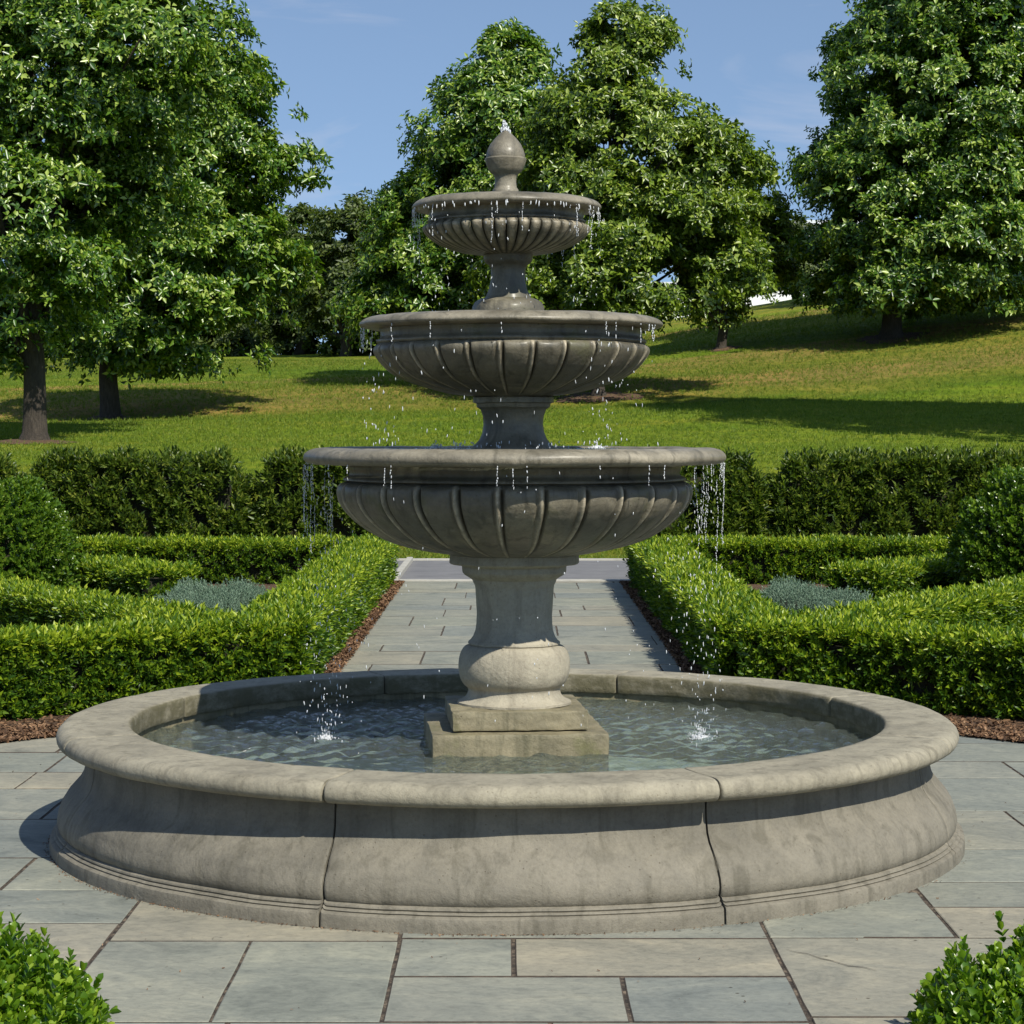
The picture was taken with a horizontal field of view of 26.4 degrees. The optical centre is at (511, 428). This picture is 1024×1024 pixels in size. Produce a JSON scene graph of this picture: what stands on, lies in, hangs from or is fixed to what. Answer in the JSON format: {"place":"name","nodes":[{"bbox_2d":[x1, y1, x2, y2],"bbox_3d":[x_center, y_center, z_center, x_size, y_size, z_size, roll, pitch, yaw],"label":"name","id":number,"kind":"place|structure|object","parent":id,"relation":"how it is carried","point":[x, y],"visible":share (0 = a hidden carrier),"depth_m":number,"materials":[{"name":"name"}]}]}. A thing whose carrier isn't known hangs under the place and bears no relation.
{"place":"outdoors","nodes":[
{"label":"outdoors","id":0,"kind":"place"},
{"bbox_2d":[1,0,976,351],"label":"sky","id":1,"kind":"structure","parent":0,"point":[354,67],"materials":[{"name":"blue"}]},
{"bbox_2d":[360,321,657,445],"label":"falling water","id":2,"kind":"structure","parent":0,"point":[361,336],"depth_m":9.61,"materials":[{"name":"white liquid"}]},
{"bbox_2d":[0,581,1023,1023],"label":"paving","id":3,"kind":"structure","parent":0,"point":[148,953],"depth_m":7.81,"materials":[{"name":"grey stone"}]},
{"bbox_2d":[0,911,121,1023],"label":"box shrub","id":4,"kind":"object","parent":3,"relation":"on","point":[48,985],"visible":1,"depth_m":6.21,"materials":[{"name":"green plant"}]},
{"bbox_2d":[50,668,964,934],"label":"fountain pool","id":5,"kind":"structure","parent":3,"relation":"on","point":[402,850],"depth_m":8.38,"materials":[{"name":"stone"}]},
{"bbox_2d":[143,696,871,773],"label":"water","id":6,"kind":"structure","parent":5,"relation":"in","point":[644,727],"depth_m":10.19,"materials":[{"name":"liquid"}]},
{"bbox_2d":[311,728,338,740],"bbox_3d":[-0.867,1.415,10.143,0.141,0.069,0.138,0,0,-41],"label":"splash","id":7,"kind":"object","parent":6,"relation":"on","point":[323,736],"visible":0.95,"depth_m":10.13,"materials":[{"name":"white liquid"}]},
{"bbox_2d":[284,463,380,741],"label":"falling water","id":8,"kind":"structure","parent":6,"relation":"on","point":[304,465],"depth_m":9.98,"materials":[{"name":"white liquid"}]},
{"bbox_2d":[630,462,732,746],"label":"falling water","id":9,"kind":"structure","parent":6,"relation":"on","point":[723,470],"depth_m":10.02,"materials":[{"name":"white liquid"}]},
{"bbox_2d":[688,724,716,742],"bbox_3d":[0.889,1.408,10.139,0.164,0.081,0.255,0,0,0],"label":"splash","id":10,"kind":"object","parent":6,"relation":"on","point":[696,737],"visible":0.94,"depth_m":10.12,"materials":[{"name":"white liquid"}]},
{"bbox_2d":[303,131,725,773],"bbox_3d":[0.011,0.196,10.000,1.924,3.118,1.926,0,0,0],"label":"tiered fountain","id":11,"kind":"object","parent":5,"relation":"on","point":[519,549],"visible":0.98,"depth_m":9.61,"materials":[{"name":"stone"}]},
{"bbox_2d":[500,120,510,133],"bbox_3d":[-0.029,-1.377,10.000,0.048,0.076,0.044,0,0,0],"label":"water jet","id":12,"kind":"object","parent":11,"relation":"on","point":[502,129],"visible":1,"depth_m":9.99,"materials":[{"name":"white"}]},
{"bbox_2d":[410,199,602,310],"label":"falling water","id":13,"kind":"structure","parent":11,"relation":"attached to","point":[506,202],"depth_m":9.73,"materials":[{"name":"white liquid"}]},
{"bbox_2d":[368,448,655,449],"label":"water","id":14,"kind":"structure","parent":11,"relation":"in","point":[542,449],"depth_m":10.23,"materials":[{"name":"liquid"}]},
{"bbox_2d":[427,440,445,448],"bbox_3d":[-0.348,0.076,10.043,0.096,0.052,0.112,0,0,-6],"label":"splash","id":15,"kind":"object","parent":14,"relation":"on","point":[434,446],"visible":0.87,"depth_m":10.04,"materials":[{"name":"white liquid"}]},
{"bbox_2d":[440,441,584,448],"bbox_3d":[0.001,0.075,10.000,0.662,0.053,0.444,0,0,0],"label":"splash","id":16,"kind":"object","parent":14,"relation":"on","point":[509,443],"visible":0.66,"depth_m":9.89,"materials":[{"name":"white liquid"}]},
{"bbox_2d":[584,440,607,448],"bbox_3d":[0.388,0.077,10.044,0.110,0.052,0.108,0,0,-29],"label":"splash","id":17,"kind":"object","parent":14,"relation":"on","point":[596,446],"visible":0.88,"depth_m":10.04,"materials":[{"name":"white liquid"}]},
{"bbox_2d":[307,463,724,725],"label":"falling water","id":18,"kind":"structure","parent":11,"relation":"hanging from","point":[524,512],"depth_m":9.20,"materials":[{"name":"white liquid"}]},
{"bbox_2d":[3,752,1023,1023],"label":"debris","id":19,"kind":"object","parent":3,"relation":"on","point":[425,934],"visible":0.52,"depth_m":8.19,"materials":[{"name":"brown plant"}]},
{"bbox_2d":[791,950,874,969],"bbox_3d":[1.098,1.839,7.576,0.029,0.001,0.407,0,0,-41],"label":"paving crack","id":20,"kind":"object","parent":3,"relation":"on","point":[835,961],"visible":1,"depth_m":7.57,"materials":[{"name":"grey stone"}]},
{"bbox_2d":[905,910,1023,1023],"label":"box shrub","id":21,"kind":"object","parent":3,"relation":"on","point":[963,990],"visible":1,"depth_m":6.20,"materials":[{"name":"green plant"}]},
{"bbox_2d":[0,294,1023,557],"bbox_3d":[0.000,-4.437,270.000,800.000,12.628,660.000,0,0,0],"label":"lawn","id":22,"kind":"structure","parent":0,"point":[762,310],"depth_m":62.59,"materials":[{"name":"green plant"}]},
{"bbox_2d":[0,452,27,480],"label":"yew hedge","id":23,"kind":"object","parent":22,"relation":"on","point":[6,462],"visible":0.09,"depth_m":35.26,"materials":[{"name":"green plant"}]},
{"bbox_2d":[0,312,68,357],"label":"dense tree","id":24,"kind":"object","parent":22,"relation":"on","point":[45,356],"depth_m":116.77,"materials":[{"name":"green plant"}]},
{"bbox_2d":[0,439,72,443],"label":"mulch patch","id":25,"kind":"object","parent":22,"relation":"on","point":[29,441],"visible":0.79,"depth_m":47.10,"materials":[{"name":"brown soil"}]},
{"bbox_2d":[83,416,129,419],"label":"mulch patch","id":26,"kind":"object","parent":22,"relation":"on","point":[96,417],"visible":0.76,"depth_m":59.63,"materials":[{"name":"brown soil"}]},
{"bbox_2d":[0,0,278,439],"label":"maple tree","id":27,"kind":"object","parent":22,"relation":"on","point":[96,103],"visible":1,"depth_m":46.19,"materials":[{"name":"green plant"}]},
{"bbox_2d":[23,443,258,537],"bbox_3d":[-6.034,1.071,35.398,3.928,1.691,1.446,0,0,0],"label":"yew hedge","id":28,"kind":"object","parent":22,"relation":"on","point":[128,491],"visible":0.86,"depth_m":35.02,"materials":[{"name":"green plant"}]},
{"bbox_2d":[44,50,333,419],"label":"maple tree","id":29,"kind":"object","parent":22,"relation":"on","point":[174,298],"visible":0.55,"depth_m":58.62,"materials":[{"name":"green plant"}]},
{"bbox_2d":[0,580,404,742],"bbox_3d":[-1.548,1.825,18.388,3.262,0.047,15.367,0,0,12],"label":"bark mulch","id":30,"kind":"object","parent":22,"relation":"on","point":[376,611],"visible":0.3,"depth_m":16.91,"materials":[{"name":"brown wood"}]},
{"bbox_2d":[0,474,85,590],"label":"round shrub","id":31,"kind":"object","parent":30,"relation":"on","point":[37,540],"visible":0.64,"depth_m":20.51,"materials":[{"name":"green plant"}]},
{"bbox_2d":[0,572,237,629],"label":"box hedge","id":32,"kind":"object","parent":30,"relation":"on","point":[27,601],"visible":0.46,"depth_m":17.12,"materials":[{"name":"green plant"}]},
{"bbox_2d":[74,551,201,601],"bbox_3d":[-4.750,1.548,22.411,4.490,0.669,0.931,0,0,44],"label":"box hedge","id":33,"kind":"object","parent":30,"relation":"on","point":[137,577],"visible":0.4,"depth_m":21.02,"materials":[{"name":"green plant"}]},
{"bbox_2d":[0,608,291,720],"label":"box hedge","id":34,"kind":"object","parent":30,"relation":"on","point":[57,669],"visible":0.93,"depth_m":14.17,"materials":[{"name":"green plant"}]},
{"bbox_2d":[153,575,269,612],"bbox_3d":[-2.687,1.619,20.391,1.807,0.505,3.661,0,0,0],"label":"juniper","id":35,"kind":"object","parent":30,"relation":"on","point":[231,595],"visible":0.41,"depth_m":20.09,"materials":[{"name":"teal plant"}]},
{"bbox_2d":[73,531,350,583],"bbox_3d":[-4.797,1.549,25.952,5.821,0.706,0.786,0,0,0],"label":"box hedge","id":36,"kind":"object","parent":30,"relation":"on","point":[261,559],"visible":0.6,"depth_m":25.74,"materials":[{"name":"green plant"}]},
{"bbox_2d":[232,532,399,675],"bbox_3d":[-1.652,1.546,20.632,0.763,0.695,11.363,0,0,0],"label":"box hedge","id":37,"kind":"object","parent":30,"relation":"on","point":[373,571],"visible":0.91,"depth_m":17.88,"materials":[{"name":"green plant"}]},
{"bbox_2d":[191,293,279,356],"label":"dense tree","id":38,"kind":"object","parent":22,"relation":"on","point":[242,335],"visible":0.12,"depth_m":113.28,"materials":[{"name":"green plant"}]},
{"bbox_2d":[241,202,342,355],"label":"dense tree","id":39,"kind":"object","parent":22,"relation":"on","point":[285,340],"visible":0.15,"depth_m":106.93,"materials":[{"name":"green plant"}]},
{"bbox_2d":[284,187,391,356],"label":"dense tree","id":40,"kind":"object","parent":22,"relation":"on","point":[337,265],"visible":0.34,"depth_m":99.04,"materials":[{"name":"green plant"}]},
{"bbox_2d":[325,16,569,348],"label":"maple tree","id":41,"kind":"object","parent":22,"relation":"on","point":[453,153],"visible":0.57,"depth_m":66.51,"materials":[{"name":"green plant"}]},
{"bbox_2d":[245,443,775,537],"bbox_3d":[-0.034,1.069,35.408,8.594,1.725,1.435,0,0,0],"label":"yew hedge","id":42,"kind":"object","parent":22,"relation":"on","point":[279,510],"visible":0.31,"depth_m":35.01,"materials":[{"name":"green plant"}]},
{"bbox_2d":[394,579,630,581],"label":"kerb","id":43,"kind":"structure","parent":22,"relation":"on","point":[612,580],"depth_m":26.56,"materials":[{"name":"stone"}]},
{"bbox_2d":[397,558,627,560],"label":"kerb","id":44,"kind":"structure","parent":22,"relation":"on","point":[580,559],"depth_m":30.76,"materials":[{"name":"stone"}]},
{"bbox_2d":[557,392,645,402],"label":"mulch patch","id":45,"kind":"object","parent":22,"relation":"on","point":[579,397],"visible":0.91,"depth_m":61.58,"materials":[{"name":"brown soil"}]},
{"bbox_2d":[462,0,785,395],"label":"maple tree","id":46,"kind":"object","parent":22,"relation":"on","point":[681,207],"visible":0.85,"depth_m":60.39,"materials":[{"name":"green plant"}]},
{"bbox_2d":[708,346,741,351],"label":"mulch patch","id":47,"kind":"object","parent":22,"relation":"on","point":[730,347],"visible":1,"depth_m":77.75,"materials":[{"name":"brown soil"}]},
{"bbox_2d":[672,190,807,348],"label":"young tree","id":48,"kind":"object","parent":22,"relation":"on","point":[726,317],"visible":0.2,"depth_m":77.69,"materials":[{"name":"green plant"}]},
{"bbox_2d":[759,210,830,298],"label":"dense tree","id":49,"kind":"object","parent":22,"relation":"on","point":[810,266],"visible":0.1,"depth_m":117.06,"materials":[{"name":"green plant"}]},
{"bbox_2d":[619,580,1023,741],"bbox_3d":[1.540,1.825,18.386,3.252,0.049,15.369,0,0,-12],"label":"bark mulch","id":50,"kind":"object","parent":22,"relation":"on","point":[645,611],"visible":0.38,"depth_m":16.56,"materials":[{"name":"brown wood"}]},
{"bbox_2d":[622,534,787,675],"bbox_3d":[1.682,1.529,20.623,0.810,0.752,11.352,0,0,0],"label":"box hedge","id":51,"kind":"object","parent":50,"relation":"on","point":[736,597],"visible":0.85,"depth_m":17.79,"materials":[{"name":"green plant"}]},
{"bbox_2d":[674,531,954,584],"bbox_3d":[4.787,1.565,25.914,5.818,0.721,0.841,0,0,0],"label":"box hedge","id":52,"kind":"object","parent":50,"relation":"on","point":[761,560],"visible":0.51,"depth_m":25.74,"materials":[{"name":"green plant"}]},
{"bbox_2d":[759,573,874,613],"bbox_3d":[2.714,1.625,20.180,1.663,0.493,3.720,0,0,0],"label":"juniper","id":53,"kind":"object","parent":50,"relation":"on","point":[795,595],"visible":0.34,"depth_m":19.97,"materials":[{"name":"teal plant"}]},
{"bbox_2d":[732,610,1023,720],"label":"box hedge","id":54,"kind":"object","parent":50,"relation":"on","point":[939,666],"visible":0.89,"depth_m":14.22,"materials":[{"name":"green plant"}]},
{"bbox_2d":[820,550,957,601],"bbox_3d":[4.752,1.559,22.427,4.508,0.688,0.931,0,0,-44],"label":"box hedge","id":55,"kind":"object","parent":50,"relation":"on","point":[877,576],"visible":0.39,"depth_m":21.05,"materials":[{"name":"green plant"}]},
{"bbox_2d":[767,571,1023,646],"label":"box hedge","id":56,"kind":"object","parent":50,"relation":"on","point":[1000,602],"visible":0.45,"depth_m":17.20,"materials":[{"name":"green plant"}]},
{"bbox_2d":[943,463,1023,586],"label":"round shrub","id":57,"kind":"object","parent":50,"relation":"on","point":[988,540],"visible":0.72,"depth_m":20.50,"materials":[{"name":"green plant"}]},
{"bbox_2d":[855,332,929,343],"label":"mulch patch","id":58,"kind":"object","parent":22,"relation":"on","point":[903,339],"visible":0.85,"depth_m":75.66,"materials":[{"name":"brown soil"}]},
{"bbox_2d":[765,441,1023,538],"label":"yew hedge","id":59,"kind":"object","parent":22,"relation":"on","point":[856,491],"visible":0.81,"depth_m":35.01,"materials":[{"name":"green plant"}]},
{"bbox_2d":[782,0,1023,339],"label":"maple tree","id":60,"kind":"object","parent":22,"relation":"on","point":[934,138],"visible":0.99,"depth_m":73.11,"materials":[{"name":"green plant"}]},
{"bbox_2d":[1012,0,1023,47],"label":"maple tree","id":61,"kind":"object","parent":22,"relation":"on","point":[1019,28],"visible":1,"depth_m":45.03,"materials":[{"name":"green plant"}]},
{"bbox_2d":[395,561,628,578],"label":"road","id":62,"kind":"structure","parent":0,"point":[579,570],"depth_m":28.61,"materials":[{"name":"grey stone"}]},
{"bbox_2d":[396,557,412,578],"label":"kerb","id":63,"kind":"structure","parent":62,"relation":"on","point":[404,565],"depth_m":28.67,"materials":[{"name":"stone"}]},
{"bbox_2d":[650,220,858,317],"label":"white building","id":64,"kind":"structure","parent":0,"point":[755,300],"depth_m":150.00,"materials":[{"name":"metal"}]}
]}

